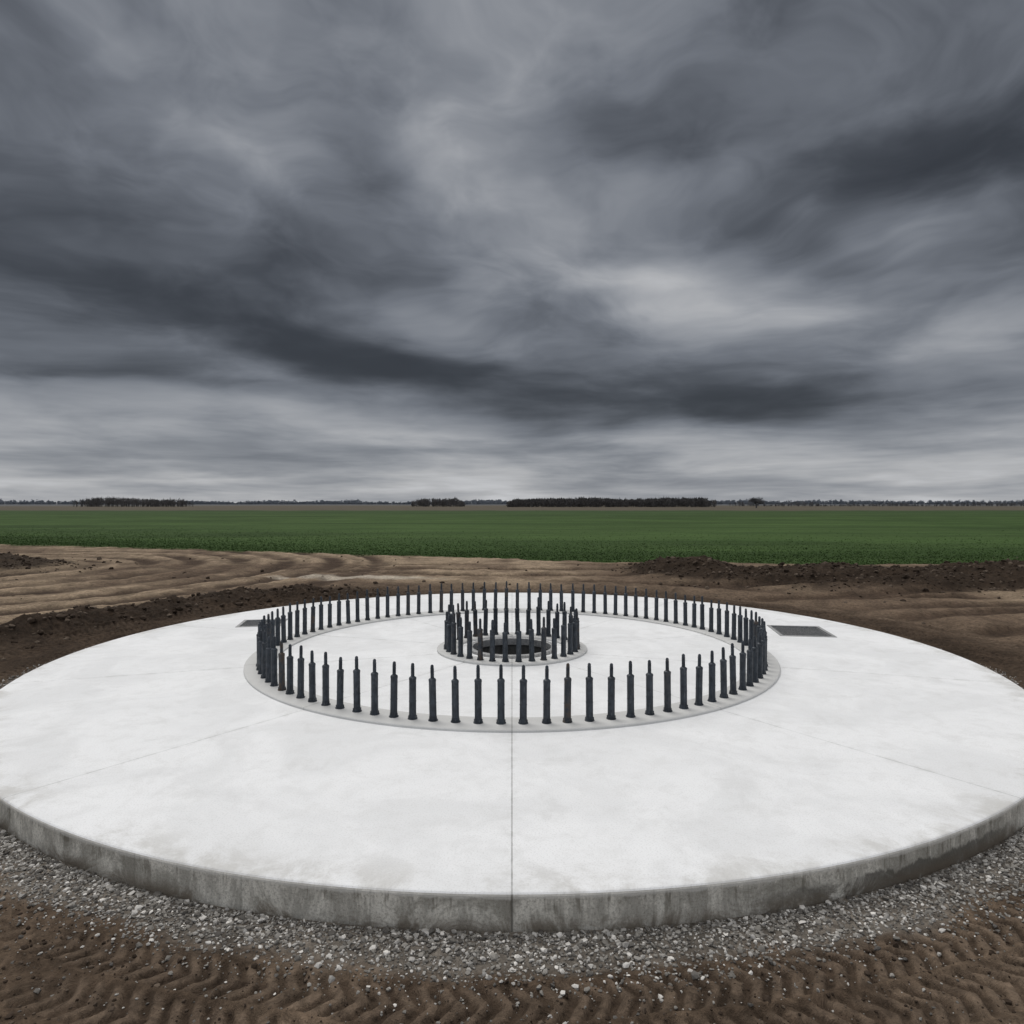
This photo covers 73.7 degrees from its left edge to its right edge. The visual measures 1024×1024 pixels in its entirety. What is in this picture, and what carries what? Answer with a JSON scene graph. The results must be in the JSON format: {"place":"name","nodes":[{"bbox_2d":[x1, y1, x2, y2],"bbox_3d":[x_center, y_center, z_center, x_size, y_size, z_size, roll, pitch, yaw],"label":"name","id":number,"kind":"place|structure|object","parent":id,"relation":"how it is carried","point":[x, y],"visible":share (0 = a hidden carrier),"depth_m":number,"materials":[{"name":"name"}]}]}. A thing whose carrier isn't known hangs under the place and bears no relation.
{"place":"outdoors","nodes":[
{"label":"outdoors","id":0,"kind":"place"},
{"bbox_2d":[0,503,1023,1023],"bbox_3d":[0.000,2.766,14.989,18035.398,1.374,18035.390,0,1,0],"label":"ground","id":1,"kind":"structure","parent":0,"point":[984,627],"depth_m":18.40,"materials":[{"name":"soil"}]},
{"bbox_2d":[73,496,193,506],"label":"woodland","id":2,"kind":"object","parent":1,"relation":"on","point":[106,502],"visible":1,"depth_m":630.04,"materials":[{"name":"green plant"}]},
{"bbox_2d":[411,498,465,506],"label":"woodland","id":3,"kind":"object","parent":1,"relation":"on","point":[443,502],"visible":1,"depth_m":629.78,"materials":[{"name":"green plant"}]},
{"bbox_2d":[0,593,1023,931],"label":"concrete foundation","id":4,"kind":"object","parent":1,"relation":"on","point":[200,761],"visible":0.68,"depth_m":8.13,"materials":[{"name":"concrete"}]},
{"bbox_2d":[236,619,287,626],"bbox_3d":[-6.650,3.059,18.197,1.144,0.220,1.094,0,1,-10],"label":"cable access hatch","id":5,"kind":"object","parent":4,"relation":"on","point":[249,623],"visible":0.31,"depth_m":18.29,"materials":[{"name":"metal"}]},
{"bbox_2d":[256,581,767,724],"bbox_3d":[0.000,2.534,14.990,10.538,0.854,10.539,0,1,0],"label":"anchor bolt ring","id":6,"kind":"object","parent":4,"relation":"on","point":[268,637],"visible":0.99,"depth_m":11.27,"materials":[{"name":"black metal"}]},
{"bbox_2d":[444,597,579,661],"bbox_3d":[0.000,2.498,14.989,3.002,0.909,2.991,0,1,0],"label":"anchor bolt ring","id":7,"kind":"object","parent":4,"relation":"on","point":[451,621],"visible":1,"depth_m":14.21,"materials":[{"name":"black metal"}]},
{"bbox_2d":[767,625,835,636],"bbox_3d":[7.200,3.074,17.047,1.294,0.220,1.444,0,1,8],"label":"cable access hatch","id":8,"kind":"object","parent":4,"relation":"on","point":[800,631],"visible":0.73,"depth_m":17.17,"materials":[{"name":"metal"}]},
{"bbox_2d":[0,648,1023,1023],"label":"gravel","id":9,"kind":"structure","parent":1,"relation":"on","point":[158,906],"depth_m":5.60,"materials":[{"name":"grey gravel"}]},
{"bbox_2d":[0,552,1023,1023],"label":"soil clods","id":10,"kind":"object","parent":1,"relation":"on","point":[324,590],"visible":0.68,"depth_m":20.81,"materials":[{"name":"brown soil"}]},
{"bbox_2d":[0,497,1023,504],"bbox_3d":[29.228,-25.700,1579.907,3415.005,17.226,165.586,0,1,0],"label":"distant treeline","id":11,"kind":"object","parent":1,"relation":"on","point":[466,502],"visible":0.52,"depth_m":1529.62,"materials":[{"name":"plant"}]},
{"bbox_2d":[0,522,1023,564],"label":"crop plants","id":12,"kind":"object","parent":1,"relation":"on","point":[233,546],"visible":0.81,"depth_m":50.38,"materials":[{"name":"green plant"}]},
{"bbox_2d":[506,496,716,506],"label":"woodland","id":13,"kind":"object","parent":1,"relation":"on","point":[581,501],"visible":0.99,"depth_m":566.55,"materials":[{"name":"green plant"}]},
{"bbox_2d":[748,497,764,507],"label":"bare tree","id":14,"kind":"object","parent":1,"relation":"on","point":[755,501],"visible":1,"depth_m":468.29,"materials":[{"name":"plant"}]},
{"bbox_2d":[729,500,1023,505],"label":"hedgerow","id":15,"kind":"object","parent":1,"relation":"on","point":[883,504],"visible":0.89,"depth_m":712.96,"materials":[{"name":"green plant"}]},
{"bbox_2d":[0,0,1023,502],"label":"sky","id":16,"kind":"structure","parent":0,"point":[397,251],"materials":[{"name":"grey"}]}
]}

